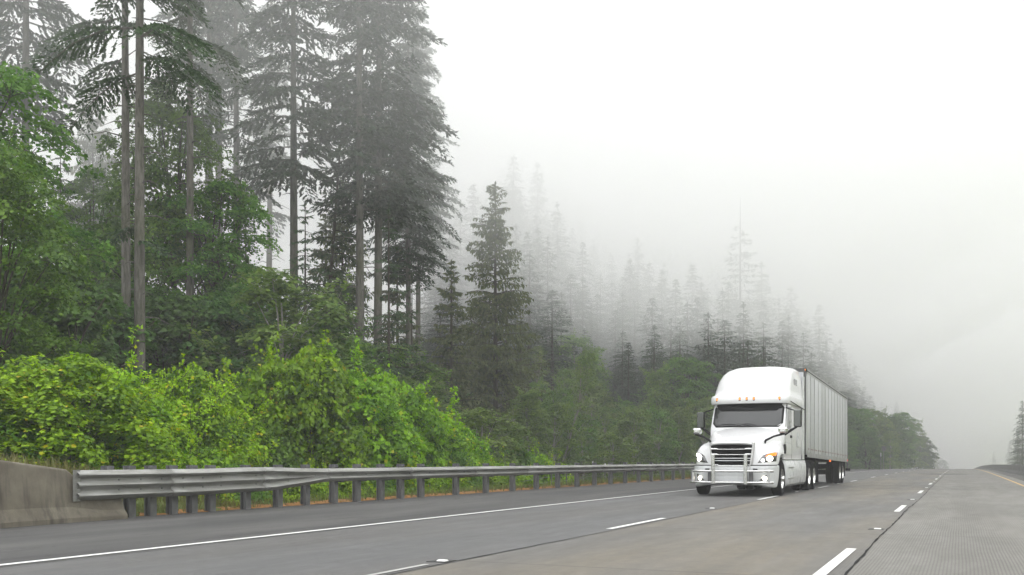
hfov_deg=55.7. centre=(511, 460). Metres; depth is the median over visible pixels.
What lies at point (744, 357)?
fir tree
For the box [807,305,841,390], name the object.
fir tree
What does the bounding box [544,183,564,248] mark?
fir tree
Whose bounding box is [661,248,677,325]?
fir tree
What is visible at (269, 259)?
fir tree
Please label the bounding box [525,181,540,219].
fir tree
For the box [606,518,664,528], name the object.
road marking
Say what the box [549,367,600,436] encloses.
alder tree
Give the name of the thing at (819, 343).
fir tree
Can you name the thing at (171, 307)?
understory tree
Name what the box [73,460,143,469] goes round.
shrub
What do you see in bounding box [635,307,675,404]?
fir tree
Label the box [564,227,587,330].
fir tree
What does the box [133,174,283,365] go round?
maple tree
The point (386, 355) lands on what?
alder tree
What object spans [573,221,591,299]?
fir tree
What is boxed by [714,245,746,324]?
fir tree
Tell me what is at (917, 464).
alder tree
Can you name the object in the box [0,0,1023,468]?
sky
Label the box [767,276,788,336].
fir tree
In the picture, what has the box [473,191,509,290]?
fir tree
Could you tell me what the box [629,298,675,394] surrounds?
fir tree
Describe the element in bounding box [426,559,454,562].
road marker
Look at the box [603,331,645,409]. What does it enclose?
fir tree
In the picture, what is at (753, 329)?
fir tree
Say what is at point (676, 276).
fir tree
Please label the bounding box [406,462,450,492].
shrub
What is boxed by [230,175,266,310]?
fir tree
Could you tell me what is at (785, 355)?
fir tree
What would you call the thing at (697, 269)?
fir tree
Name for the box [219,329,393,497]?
shrub
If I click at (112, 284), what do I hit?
understory tree
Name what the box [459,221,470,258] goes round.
fir tree
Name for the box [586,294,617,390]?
fir tree
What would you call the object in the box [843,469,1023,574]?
road
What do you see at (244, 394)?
shrub
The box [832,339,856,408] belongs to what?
fir tree
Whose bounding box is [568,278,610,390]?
fir tree
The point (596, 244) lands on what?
fir tree
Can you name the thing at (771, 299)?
fir tree
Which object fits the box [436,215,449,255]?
fir tree
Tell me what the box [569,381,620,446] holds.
alder tree
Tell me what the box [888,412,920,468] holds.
maple tree
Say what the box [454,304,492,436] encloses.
cedar tree
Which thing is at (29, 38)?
fir tree
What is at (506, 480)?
shrub
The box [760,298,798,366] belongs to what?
fir tree
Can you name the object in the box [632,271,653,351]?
fir tree
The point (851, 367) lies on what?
fir tree
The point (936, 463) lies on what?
alder tree
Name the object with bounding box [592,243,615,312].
fir tree
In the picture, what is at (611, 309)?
fir tree
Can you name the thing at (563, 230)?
fir tree
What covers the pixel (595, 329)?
fir tree
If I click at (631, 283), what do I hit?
fir tree
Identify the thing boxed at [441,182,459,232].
fir tree
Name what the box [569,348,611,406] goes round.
alder tree
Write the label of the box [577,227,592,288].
fir tree
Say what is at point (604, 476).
shrub
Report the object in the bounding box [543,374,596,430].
understory tree
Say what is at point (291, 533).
road marking
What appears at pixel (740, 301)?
fir tree
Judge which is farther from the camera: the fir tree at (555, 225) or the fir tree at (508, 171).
the fir tree at (508, 171)
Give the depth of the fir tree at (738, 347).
128.90 m
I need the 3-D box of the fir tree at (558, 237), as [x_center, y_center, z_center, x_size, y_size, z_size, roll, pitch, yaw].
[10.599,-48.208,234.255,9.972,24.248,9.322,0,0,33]
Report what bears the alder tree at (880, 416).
on the ground at (139, 501)
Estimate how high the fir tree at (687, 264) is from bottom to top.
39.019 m
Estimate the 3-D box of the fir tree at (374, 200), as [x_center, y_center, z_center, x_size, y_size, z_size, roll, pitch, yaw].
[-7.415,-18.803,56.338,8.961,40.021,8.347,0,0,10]
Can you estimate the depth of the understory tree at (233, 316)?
40.95 m
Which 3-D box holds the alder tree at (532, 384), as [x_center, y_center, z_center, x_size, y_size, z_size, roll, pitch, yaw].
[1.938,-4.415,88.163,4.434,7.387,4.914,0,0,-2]
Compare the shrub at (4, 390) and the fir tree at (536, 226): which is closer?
the shrub at (4, 390)
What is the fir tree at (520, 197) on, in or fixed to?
on the ground at (139, 501)
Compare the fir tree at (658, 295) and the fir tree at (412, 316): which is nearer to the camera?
the fir tree at (412, 316)
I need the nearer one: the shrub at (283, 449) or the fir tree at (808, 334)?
the shrub at (283, 449)
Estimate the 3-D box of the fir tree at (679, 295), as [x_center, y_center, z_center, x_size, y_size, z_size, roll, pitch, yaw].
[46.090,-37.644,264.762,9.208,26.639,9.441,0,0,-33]
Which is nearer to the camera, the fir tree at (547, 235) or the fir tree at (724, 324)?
the fir tree at (724, 324)
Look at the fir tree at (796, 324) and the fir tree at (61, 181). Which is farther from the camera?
the fir tree at (796, 324)
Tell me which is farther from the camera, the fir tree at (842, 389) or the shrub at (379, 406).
the fir tree at (842, 389)
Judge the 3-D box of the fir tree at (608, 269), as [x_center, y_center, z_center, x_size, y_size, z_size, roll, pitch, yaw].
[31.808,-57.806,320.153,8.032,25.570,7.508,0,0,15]
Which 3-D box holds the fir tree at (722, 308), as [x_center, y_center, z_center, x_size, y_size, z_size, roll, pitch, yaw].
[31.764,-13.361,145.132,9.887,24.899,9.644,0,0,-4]
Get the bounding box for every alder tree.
[182,264,366,400]
[226,282,307,357]
[247,293,382,379]
[329,315,410,379]
[344,334,449,405]
[390,342,461,424]
[420,376,459,417]
[448,385,486,433]
[496,439,536,460]
[503,399,523,446]
[509,381,556,459]
[527,345,553,408]
[529,371,555,443]
[534,375,586,460]
[540,418,566,462]
[544,328,613,414]
[549,367,577,421]
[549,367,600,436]
[557,350,603,476]
[560,403,609,481]
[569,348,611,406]
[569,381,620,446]
[584,425,605,464]
[612,403,650,477]
[635,399,683,477]
[638,361,675,459]
[659,412,689,470]
[661,401,697,475]
[677,357,719,452]
[681,393,714,474]
[860,406,898,468]
[898,420,928,468]
[932,455,939,468]
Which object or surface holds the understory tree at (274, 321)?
on the ground at (139, 501)
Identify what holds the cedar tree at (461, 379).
on the ground at (139, 501)
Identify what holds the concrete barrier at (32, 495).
on the ground at (139, 501)
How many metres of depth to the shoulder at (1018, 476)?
73.85 m
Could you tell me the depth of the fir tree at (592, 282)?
198.88 m
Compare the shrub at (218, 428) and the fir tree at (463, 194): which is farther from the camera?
the fir tree at (463, 194)
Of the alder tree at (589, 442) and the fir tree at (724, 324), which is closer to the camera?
the alder tree at (589, 442)
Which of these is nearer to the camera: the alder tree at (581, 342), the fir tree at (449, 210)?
the alder tree at (581, 342)
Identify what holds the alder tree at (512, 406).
on the ground at (139, 501)
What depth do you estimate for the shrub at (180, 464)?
21.34 m
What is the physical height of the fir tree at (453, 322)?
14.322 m
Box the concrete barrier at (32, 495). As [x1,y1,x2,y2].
[0,460,127,527]
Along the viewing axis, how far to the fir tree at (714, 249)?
334.32 m
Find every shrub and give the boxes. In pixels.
[0,348,197,469]
[0,367,96,466]
[0,381,139,469]
[0,402,51,463]
[38,324,210,468]
[55,435,124,469]
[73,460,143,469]
[96,353,238,469]
[111,362,268,501]
[137,453,200,500]
[190,382,284,500]
[192,460,239,505]
[205,325,327,467]
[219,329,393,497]
[219,460,272,504]
[243,422,303,467]
[260,457,320,503]
[288,453,351,499]
[292,428,341,467]
[296,330,428,494]
[329,359,459,485]
[338,460,390,498]
[362,460,395,496]
[389,457,434,494]
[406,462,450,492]
[412,388,481,466]
[441,459,475,490]
[442,448,482,490]
[455,417,497,465]
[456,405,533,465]
[465,433,498,465]
[475,457,506,488]
[489,443,532,465]
[489,458,525,486]
[502,444,545,485]
[505,463,544,486]
[516,461,679,485]
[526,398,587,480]
[530,438,570,484]
[545,445,573,484]
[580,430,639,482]
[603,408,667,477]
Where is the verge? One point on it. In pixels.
(321, 502)
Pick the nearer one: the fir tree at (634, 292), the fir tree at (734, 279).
the fir tree at (634, 292)
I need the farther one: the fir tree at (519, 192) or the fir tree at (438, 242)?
the fir tree at (519, 192)
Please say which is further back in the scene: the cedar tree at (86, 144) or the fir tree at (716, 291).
the fir tree at (716, 291)
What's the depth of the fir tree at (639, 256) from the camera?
189.82 m
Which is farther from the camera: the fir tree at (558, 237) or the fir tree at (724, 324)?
the fir tree at (558, 237)
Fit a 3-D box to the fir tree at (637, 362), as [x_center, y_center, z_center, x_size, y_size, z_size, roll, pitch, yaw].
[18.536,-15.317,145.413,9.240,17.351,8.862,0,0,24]
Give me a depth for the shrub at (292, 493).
25.59 m
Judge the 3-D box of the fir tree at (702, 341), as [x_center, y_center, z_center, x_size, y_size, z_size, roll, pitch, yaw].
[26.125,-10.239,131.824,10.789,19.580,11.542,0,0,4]
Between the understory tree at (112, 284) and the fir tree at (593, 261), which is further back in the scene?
the fir tree at (593, 261)
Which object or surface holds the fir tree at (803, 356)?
on the ground at (139, 501)
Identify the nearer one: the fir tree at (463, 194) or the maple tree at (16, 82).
the maple tree at (16, 82)
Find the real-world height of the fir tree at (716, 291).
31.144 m
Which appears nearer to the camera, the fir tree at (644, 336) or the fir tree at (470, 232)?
the fir tree at (644, 336)
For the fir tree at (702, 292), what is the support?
on the ground at (139, 501)
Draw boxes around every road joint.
[0,475,823,567]
[388,471,906,574]
[844,471,948,574]
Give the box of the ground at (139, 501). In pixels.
[136,261,912,574]
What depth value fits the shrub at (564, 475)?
47.42 m
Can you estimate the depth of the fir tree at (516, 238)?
130.53 m
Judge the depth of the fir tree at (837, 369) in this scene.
199.03 m
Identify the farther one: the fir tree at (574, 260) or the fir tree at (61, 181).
the fir tree at (574, 260)
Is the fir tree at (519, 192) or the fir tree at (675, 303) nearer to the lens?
the fir tree at (675, 303)
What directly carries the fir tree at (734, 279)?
on the ground at (139, 501)
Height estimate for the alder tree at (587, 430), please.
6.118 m
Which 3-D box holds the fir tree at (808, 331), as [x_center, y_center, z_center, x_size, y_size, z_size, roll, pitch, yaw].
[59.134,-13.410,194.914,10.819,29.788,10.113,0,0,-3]
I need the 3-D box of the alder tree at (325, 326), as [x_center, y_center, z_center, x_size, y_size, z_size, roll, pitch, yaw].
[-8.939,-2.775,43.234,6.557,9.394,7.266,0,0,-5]
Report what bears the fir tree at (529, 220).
on the ground at (139, 501)
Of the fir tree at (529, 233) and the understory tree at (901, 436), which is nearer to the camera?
the fir tree at (529, 233)
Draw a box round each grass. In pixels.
[0,451,126,511]
[74,462,694,515]
[297,471,694,500]
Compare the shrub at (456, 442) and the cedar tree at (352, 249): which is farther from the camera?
the cedar tree at (352, 249)
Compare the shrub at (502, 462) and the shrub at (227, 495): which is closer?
the shrub at (227, 495)
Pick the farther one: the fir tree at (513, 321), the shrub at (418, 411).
the fir tree at (513, 321)
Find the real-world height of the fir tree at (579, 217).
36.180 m
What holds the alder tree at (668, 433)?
on the ground at (139, 501)
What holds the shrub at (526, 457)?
on the ground at (139, 501)
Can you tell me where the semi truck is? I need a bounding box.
[690,367,817,495]
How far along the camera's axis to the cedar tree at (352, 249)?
59.61 m
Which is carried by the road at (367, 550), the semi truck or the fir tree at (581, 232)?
the semi truck
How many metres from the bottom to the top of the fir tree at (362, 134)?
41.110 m
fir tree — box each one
[0,0,99,205]
[18,0,212,349]
[27,0,224,388]
[43,157,81,267]
[146,0,247,297]
[151,0,270,286]
[168,0,276,258]
[175,0,287,279]
[224,0,306,294]
[225,0,355,327]
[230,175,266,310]
[285,95,373,342]
[288,199,328,336]
[297,0,458,364]
[303,0,422,357]
[363,204,426,378]
[364,0,461,375]
[370,0,465,363]
[393,269,432,395]
[402,232,478,361]
[412,238,443,306]
[413,268,445,362]
[414,267,463,361]
[422,310,467,396]
[426,283,467,398]
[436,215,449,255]
[436,235,458,288]
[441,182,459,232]
[441,198,470,265]
[444,223,458,269]
[446,204,474,308]
[447,180,465,258]
[455,228,493,339]
[455,266,470,322]
[456,189,471,251]
[457,278,503,395]
[458,185,487,305]
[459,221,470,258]
[462,207,475,247]
[462,208,494,295]
[462,230,471,281]
[463,224,513,359]
[468,194,487,250]
[468,198,492,255]
[472,260,550,403]
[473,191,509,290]
[476,174,494,220]
[487,251,570,406]
[490,168,508,224]
[497,154,528,231]
[497,155,535,280]
[497,185,522,267]
[498,224,538,379]
[499,237,523,319]
[501,180,528,286]
[509,232,549,374]
[510,196,539,286]
[514,181,528,224]
[517,162,560,297]
[519,214,551,350]
[520,227,568,361]
[521,209,539,282]
[522,176,533,229]
[523,206,540,248]
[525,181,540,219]
[526,237,569,381]
[527,290,589,425]
[531,200,545,253]
[534,178,556,262]
[539,213,560,280]
[540,234,559,296]
[542,202,577,341]
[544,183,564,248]
[545,238,578,358]
[546,238,585,328]
[547,292,580,372]
[549,211,568,279]
[553,273,603,368]
[558,208,570,272]
[559,189,577,266]
[560,214,574,265]
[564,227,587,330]
[565,234,583,313]
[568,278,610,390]
[569,242,601,346]
[570,199,595,279]
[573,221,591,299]
[574,304,608,385]
[574,329,594,395]
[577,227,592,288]
[577,261,610,336]
[580,240,604,327]
[586,223,608,303]
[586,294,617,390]
[590,275,619,352]
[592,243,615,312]
[598,254,620,329]
[598,282,631,376]
[598,310,637,396]
[599,247,612,313]
[602,277,639,341]
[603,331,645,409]
[604,292,649,400]
[608,342,648,420]
[609,247,623,304]
[609,258,649,378]
[610,300,656,389]
[616,258,626,287]
[616,284,658,391]
[619,253,634,316]
[621,224,644,294]
[623,237,654,337]
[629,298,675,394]
[629,317,655,395]
[630,325,677,434]
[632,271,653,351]
[633,261,665,348]
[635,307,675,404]
[638,236,655,300]
[640,269,677,367]
[640,295,669,369]
[645,248,667,309]
[648,318,690,407]
[650,270,659,299]
[653,236,669,303]
[656,262,677,338]
[660,279,689,381]
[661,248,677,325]
[661,322,698,397]
[664,287,678,367]
[666,264,682,324]
[667,302,715,384]
[668,296,688,346]
[671,275,686,329]
[672,245,687,312]
[672,262,699,329]
[673,265,704,356]
[679,249,710,317]
[680,312,730,446]
[682,315,723,379]
[683,297,711,377]
[687,262,703,321]
[689,295,713,371]
[690,282,712,352]
[693,268,724,351]
[693,276,713,369]
[696,320,745,415]
[698,241,717,319]
[702,248,725,313]
[702,288,719,345]
[704,319,737,396]
[707,245,731,308]
[709,273,727,335]
[709,289,738,373]
[710,292,725,346]
[713,282,744,372]
[714,203,764,369]
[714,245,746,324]
[714,279,738,324]
[720,327,756,372]
[725,292,751,367]
[727,277,748,345]
[727,302,760,372]
[732,341,759,367]
[735,280,746,330]
[742,293,760,353]
[746,262,780,366]
[746,273,760,335]
[746,307,761,365]
[748,269,773,323]
[748,290,775,361]
[748,322,782,366]
[751,300,780,366]
[751,336,781,366]
[752,347,774,366]
[754,296,767,353]
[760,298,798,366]
[762,290,773,340]
[765,290,778,351]
[765,311,779,355]
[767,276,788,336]
[767,321,795,367]
[771,308,801,366]
[774,296,792,357]
[775,287,809,367]
[776,315,801,367]
[780,311,807,366]
[789,295,807,360]
[794,333,817,374]
[795,309,811,349]
[797,320,820,371]
[799,315,815,367]
[804,319,822,372]
[805,354,830,383]
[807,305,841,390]
[807,306,819,361]
[809,329,842,392]
[814,353,833,386]
[816,335,832,368]
[817,341,836,386]
[821,367,837,388]
[827,350,849,405]
[828,337,842,387]
[831,344,847,389]
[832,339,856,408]
[838,383,850,428]
[839,363,857,407]
[844,354,861,407]
[844,370,862,413]
[848,364,868,408]
[856,391,872,424]
[859,381,869,407]
[863,396,879,453]
[893,402,902,433]
[1005,441,1013,464]
[1009,401,1023,464]
[1010,432,1023,464]
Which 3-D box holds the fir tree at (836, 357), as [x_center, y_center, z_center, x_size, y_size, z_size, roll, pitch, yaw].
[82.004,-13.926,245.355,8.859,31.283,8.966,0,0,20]
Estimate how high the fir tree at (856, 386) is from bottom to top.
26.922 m
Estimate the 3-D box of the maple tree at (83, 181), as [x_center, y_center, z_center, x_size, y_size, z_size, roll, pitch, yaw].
[-22.750,-8.980,52.124,7.364,14.391,7.486,0,0,28]
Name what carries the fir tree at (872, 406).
on the ground at (139, 501)
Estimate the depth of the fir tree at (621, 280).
173.38 m
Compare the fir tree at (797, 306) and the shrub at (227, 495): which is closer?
the shrub at (227, 495)
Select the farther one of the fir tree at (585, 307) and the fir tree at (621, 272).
the fir tree at (621, 272)
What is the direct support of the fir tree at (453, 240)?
on the ground at (139, 501)
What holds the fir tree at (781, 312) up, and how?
on the ground at (139, 501)
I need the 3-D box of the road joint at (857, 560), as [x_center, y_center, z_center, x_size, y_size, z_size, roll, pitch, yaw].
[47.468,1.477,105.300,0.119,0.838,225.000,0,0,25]
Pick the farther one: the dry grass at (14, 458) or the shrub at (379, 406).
the shrub at (379, 406)
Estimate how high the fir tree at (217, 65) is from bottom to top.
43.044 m
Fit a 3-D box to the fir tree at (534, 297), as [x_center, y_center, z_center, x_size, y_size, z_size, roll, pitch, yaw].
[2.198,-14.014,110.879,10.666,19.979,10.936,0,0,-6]
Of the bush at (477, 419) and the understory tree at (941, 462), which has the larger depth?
the understory tree at (941, 462)
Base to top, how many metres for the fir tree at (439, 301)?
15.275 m
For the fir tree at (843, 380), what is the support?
on the ground at (139, 501)
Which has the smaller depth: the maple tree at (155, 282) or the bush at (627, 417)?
the maple tree at (155, 282)
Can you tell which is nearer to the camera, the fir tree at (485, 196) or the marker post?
the marker post
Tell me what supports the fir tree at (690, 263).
on the ground at (139, 501)
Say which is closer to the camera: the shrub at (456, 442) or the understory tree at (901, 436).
the shrub at (456, 442)
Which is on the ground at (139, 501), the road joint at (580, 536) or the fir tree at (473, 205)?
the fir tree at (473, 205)
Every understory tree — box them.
[0,265,139,430]
[1,244,89,354]
[45,287,161,387]
[96,276,175,388]
[116,292,242,421]
[154,285,284,420]
[208,314,301,401]
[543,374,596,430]
[601,420,645,463]
[845,406,879,468]
[848,428,889,468]
[874,414,916,468]
[903,435,940,468]
[935,460,948,468]
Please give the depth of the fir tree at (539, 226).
235.11 m
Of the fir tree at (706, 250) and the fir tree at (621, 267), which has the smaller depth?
the fir tree at (621, 267)
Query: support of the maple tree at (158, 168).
on the ground at (139, 501)
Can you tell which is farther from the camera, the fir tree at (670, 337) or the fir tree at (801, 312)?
the fir tree at (801, 312)
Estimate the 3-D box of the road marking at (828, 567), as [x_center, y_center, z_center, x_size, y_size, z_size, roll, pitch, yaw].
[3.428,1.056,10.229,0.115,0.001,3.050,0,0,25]
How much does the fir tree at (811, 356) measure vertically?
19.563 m
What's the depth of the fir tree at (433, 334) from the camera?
100.61 m
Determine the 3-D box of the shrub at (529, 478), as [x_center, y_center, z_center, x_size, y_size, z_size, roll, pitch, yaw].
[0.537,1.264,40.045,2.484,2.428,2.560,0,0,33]
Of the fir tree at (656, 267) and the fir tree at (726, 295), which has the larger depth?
the fir tree at (656, 267)
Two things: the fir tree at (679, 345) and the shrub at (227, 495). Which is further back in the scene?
the fir tree at (679, 345)
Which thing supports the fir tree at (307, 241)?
on the ground at (139, 501)
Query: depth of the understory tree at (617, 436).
89.43 m
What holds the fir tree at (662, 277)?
on the ground at (139, 501)
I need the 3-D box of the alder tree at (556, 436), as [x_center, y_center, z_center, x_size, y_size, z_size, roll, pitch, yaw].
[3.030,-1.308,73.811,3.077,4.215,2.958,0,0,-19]
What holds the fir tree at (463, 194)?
on the ground at (139, 501)
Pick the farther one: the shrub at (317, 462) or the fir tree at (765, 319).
the fir tree at (765, 319)
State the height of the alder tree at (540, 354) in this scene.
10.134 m
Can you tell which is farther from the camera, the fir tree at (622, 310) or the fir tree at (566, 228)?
the fir tree at (566, 228)
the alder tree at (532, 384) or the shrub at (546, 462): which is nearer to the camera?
the shrub at (546, 462)
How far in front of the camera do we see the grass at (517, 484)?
32.84 m
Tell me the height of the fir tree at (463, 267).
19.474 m
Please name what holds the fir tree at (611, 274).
on the ground at (139, 501)
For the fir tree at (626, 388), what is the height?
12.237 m
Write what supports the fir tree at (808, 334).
on the ground at (139, 501)
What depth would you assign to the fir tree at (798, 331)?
193.09 m
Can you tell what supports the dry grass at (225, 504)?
on the ground at (139, 501)
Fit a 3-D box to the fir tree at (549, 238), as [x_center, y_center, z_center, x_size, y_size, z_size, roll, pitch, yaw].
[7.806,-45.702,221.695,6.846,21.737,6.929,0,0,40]
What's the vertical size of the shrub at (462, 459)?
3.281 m
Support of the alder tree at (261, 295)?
on the ground at (139, 501)
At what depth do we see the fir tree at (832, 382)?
180.74 m
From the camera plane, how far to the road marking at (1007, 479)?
51.90 m
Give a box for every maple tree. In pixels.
[0,61,124,386]
[0,125,124,391]
[33,167,155,332]
[74,79,255,361]
[75,208,194,360]
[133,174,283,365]
[651,351,722,470]
[845,429,861,467]
[848,408,877,459]
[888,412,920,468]
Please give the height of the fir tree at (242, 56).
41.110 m
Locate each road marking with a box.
[0,469,888,565]
[369,564,427,574]
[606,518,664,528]
[813,548,855,574]
[895,505,906,511]
[977,469,1023,485]
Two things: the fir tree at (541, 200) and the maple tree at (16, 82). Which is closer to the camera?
the maple tree at (16, 82)
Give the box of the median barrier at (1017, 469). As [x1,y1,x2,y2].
[974,465,1023,474]
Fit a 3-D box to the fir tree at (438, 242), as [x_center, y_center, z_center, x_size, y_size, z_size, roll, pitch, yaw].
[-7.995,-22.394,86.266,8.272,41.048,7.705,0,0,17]
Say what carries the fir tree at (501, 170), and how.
on the ground at (139, 501)
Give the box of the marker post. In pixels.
[882,446,885,468]
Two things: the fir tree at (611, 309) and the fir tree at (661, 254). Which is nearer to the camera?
the fir tree at (611, 309)
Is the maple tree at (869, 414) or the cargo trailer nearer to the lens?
the cargo trailer
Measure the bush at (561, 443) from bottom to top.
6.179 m
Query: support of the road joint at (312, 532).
on the road at (367, 550)
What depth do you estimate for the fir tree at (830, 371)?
191.47 m
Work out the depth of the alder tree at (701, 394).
106.67 m
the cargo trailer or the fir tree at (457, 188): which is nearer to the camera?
the cargo trailer
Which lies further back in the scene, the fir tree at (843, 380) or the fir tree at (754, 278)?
the fir tree at (754, 278)
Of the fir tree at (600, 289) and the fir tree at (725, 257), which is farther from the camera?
the fir tree at (725, 257)
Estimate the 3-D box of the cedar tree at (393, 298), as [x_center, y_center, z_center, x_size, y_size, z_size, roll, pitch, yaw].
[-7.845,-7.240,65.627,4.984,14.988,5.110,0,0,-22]
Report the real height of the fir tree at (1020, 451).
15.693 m
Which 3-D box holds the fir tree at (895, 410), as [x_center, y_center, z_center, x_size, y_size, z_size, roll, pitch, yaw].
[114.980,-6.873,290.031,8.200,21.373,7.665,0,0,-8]
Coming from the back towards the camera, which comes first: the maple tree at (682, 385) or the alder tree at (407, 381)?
the maple tree at (682, 385)
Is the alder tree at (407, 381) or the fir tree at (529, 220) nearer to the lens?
the alder tree at (407, 381)
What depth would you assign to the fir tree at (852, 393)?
219.85 m
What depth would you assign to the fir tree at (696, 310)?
134.28 m
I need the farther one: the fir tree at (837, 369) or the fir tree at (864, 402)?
the fir tree at (864, 402)
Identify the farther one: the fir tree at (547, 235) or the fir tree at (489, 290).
the fir tree at (547, 235)
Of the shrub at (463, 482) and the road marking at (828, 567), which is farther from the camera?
the shrub at (463, 482)
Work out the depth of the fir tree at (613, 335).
138.09 m
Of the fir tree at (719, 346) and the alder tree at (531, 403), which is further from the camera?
the fir tree at (719, 346)
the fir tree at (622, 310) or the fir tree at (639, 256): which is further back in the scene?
the fir tree at (639, 256)
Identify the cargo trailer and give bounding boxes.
[793,368,849,482]
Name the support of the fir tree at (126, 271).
on the ground at (139, 501)
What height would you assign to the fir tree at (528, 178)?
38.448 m
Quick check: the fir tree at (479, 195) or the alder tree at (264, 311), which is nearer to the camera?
the alder tree at (264, 311)
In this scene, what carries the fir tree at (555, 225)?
on the ground at (139, 501)
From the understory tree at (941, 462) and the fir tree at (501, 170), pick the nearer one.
the fir tree at (501, 170)
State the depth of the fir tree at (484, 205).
203.37 m
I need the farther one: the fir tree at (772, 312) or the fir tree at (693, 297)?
the fir tree at (772, 312)
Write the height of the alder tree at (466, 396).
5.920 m
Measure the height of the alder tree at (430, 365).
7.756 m
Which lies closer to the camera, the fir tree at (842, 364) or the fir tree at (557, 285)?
the fir tree at (557, 285)
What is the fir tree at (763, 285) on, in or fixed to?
on the ground at (139, 501)
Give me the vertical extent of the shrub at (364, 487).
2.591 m
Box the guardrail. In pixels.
[73,462,825,517]
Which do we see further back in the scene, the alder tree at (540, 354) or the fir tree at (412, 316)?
the alder tree at (540, 354)
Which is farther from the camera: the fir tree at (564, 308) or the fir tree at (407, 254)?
the fir tree at (564, 308)
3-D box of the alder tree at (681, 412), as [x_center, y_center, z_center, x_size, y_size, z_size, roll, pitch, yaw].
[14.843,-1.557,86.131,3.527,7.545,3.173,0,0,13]
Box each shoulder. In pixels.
[0,469,890,566]
[982,469,1023,480]
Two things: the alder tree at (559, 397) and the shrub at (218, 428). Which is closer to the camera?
the shrub at (218, 428)
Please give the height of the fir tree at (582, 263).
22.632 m
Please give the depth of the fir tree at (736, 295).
171.69 m
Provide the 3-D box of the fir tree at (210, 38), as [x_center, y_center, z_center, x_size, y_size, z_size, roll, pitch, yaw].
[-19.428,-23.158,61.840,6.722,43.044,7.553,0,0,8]
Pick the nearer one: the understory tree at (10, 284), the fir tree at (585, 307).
the understory tree at (10, 284)
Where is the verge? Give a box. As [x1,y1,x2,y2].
[137,477,690,515]
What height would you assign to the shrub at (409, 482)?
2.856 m
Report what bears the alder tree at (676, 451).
on the ground at (139, 501)
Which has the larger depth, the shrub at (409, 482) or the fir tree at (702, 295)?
the fir tree at (702, 295)
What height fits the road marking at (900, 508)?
0.001 m
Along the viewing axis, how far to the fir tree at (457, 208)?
224.22 m
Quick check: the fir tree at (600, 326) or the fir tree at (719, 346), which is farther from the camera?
the fir tree at (600, 326)
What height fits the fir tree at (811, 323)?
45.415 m
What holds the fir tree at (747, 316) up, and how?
on the ground at (139, 501)
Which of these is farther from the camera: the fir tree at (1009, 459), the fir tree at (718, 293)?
the fir tree at (1009, 459)
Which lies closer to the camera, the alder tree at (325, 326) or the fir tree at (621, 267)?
the alder tree at (325, 326)
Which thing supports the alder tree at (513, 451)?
on the ground at (139, 501)
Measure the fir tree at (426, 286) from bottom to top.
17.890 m
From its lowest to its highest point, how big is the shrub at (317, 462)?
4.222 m
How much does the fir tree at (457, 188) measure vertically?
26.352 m
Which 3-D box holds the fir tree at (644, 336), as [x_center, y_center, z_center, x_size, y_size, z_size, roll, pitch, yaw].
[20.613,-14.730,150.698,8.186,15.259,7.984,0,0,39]
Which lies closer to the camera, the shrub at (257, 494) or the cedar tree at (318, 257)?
the shrub at (257, 494)
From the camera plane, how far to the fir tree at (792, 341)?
147.66 m
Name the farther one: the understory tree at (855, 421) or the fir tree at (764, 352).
the understory tree at (855, 421)
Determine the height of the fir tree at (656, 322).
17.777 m
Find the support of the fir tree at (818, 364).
on the ground at (139, 501)
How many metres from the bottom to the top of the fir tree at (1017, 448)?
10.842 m
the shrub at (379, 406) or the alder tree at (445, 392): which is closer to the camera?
the shrub at (379, 406)
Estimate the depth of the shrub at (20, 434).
19.76 m
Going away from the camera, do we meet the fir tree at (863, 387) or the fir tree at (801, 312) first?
the fir tree at (801, 312)
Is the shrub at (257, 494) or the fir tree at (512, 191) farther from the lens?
the fir tree at (512, 191)
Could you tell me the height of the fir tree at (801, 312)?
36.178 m
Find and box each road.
[0,469,921,574]
[394,469,951,574]
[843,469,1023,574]
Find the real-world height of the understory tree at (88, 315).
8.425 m
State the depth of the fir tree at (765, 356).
128.00 m
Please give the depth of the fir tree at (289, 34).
53.79 m
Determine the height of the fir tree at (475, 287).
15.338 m
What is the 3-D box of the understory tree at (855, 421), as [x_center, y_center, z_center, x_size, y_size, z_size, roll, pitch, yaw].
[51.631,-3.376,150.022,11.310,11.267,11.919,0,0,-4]
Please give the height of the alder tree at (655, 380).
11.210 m
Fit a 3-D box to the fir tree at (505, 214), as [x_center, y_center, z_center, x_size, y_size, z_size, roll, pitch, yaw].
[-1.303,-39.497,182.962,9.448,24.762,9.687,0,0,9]
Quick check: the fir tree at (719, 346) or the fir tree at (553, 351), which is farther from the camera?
the fir tree at (719, 346)
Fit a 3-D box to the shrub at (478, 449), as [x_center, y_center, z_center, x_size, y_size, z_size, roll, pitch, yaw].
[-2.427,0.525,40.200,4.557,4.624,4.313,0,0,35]
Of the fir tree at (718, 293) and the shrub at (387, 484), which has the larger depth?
the fir tree at (718, 293)
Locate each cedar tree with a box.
[62,91,133,278]
[306,218,344,336]
[313,175,373,362]
[371,250,425,376]
[423,260,488,432]
[443,181,551,446]
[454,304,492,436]
[498,316,538,448]
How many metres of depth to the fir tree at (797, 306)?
331.75 m
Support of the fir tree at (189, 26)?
on the ground at (139, 501)
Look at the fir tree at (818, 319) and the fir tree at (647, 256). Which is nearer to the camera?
the fir tree at (818, 319)

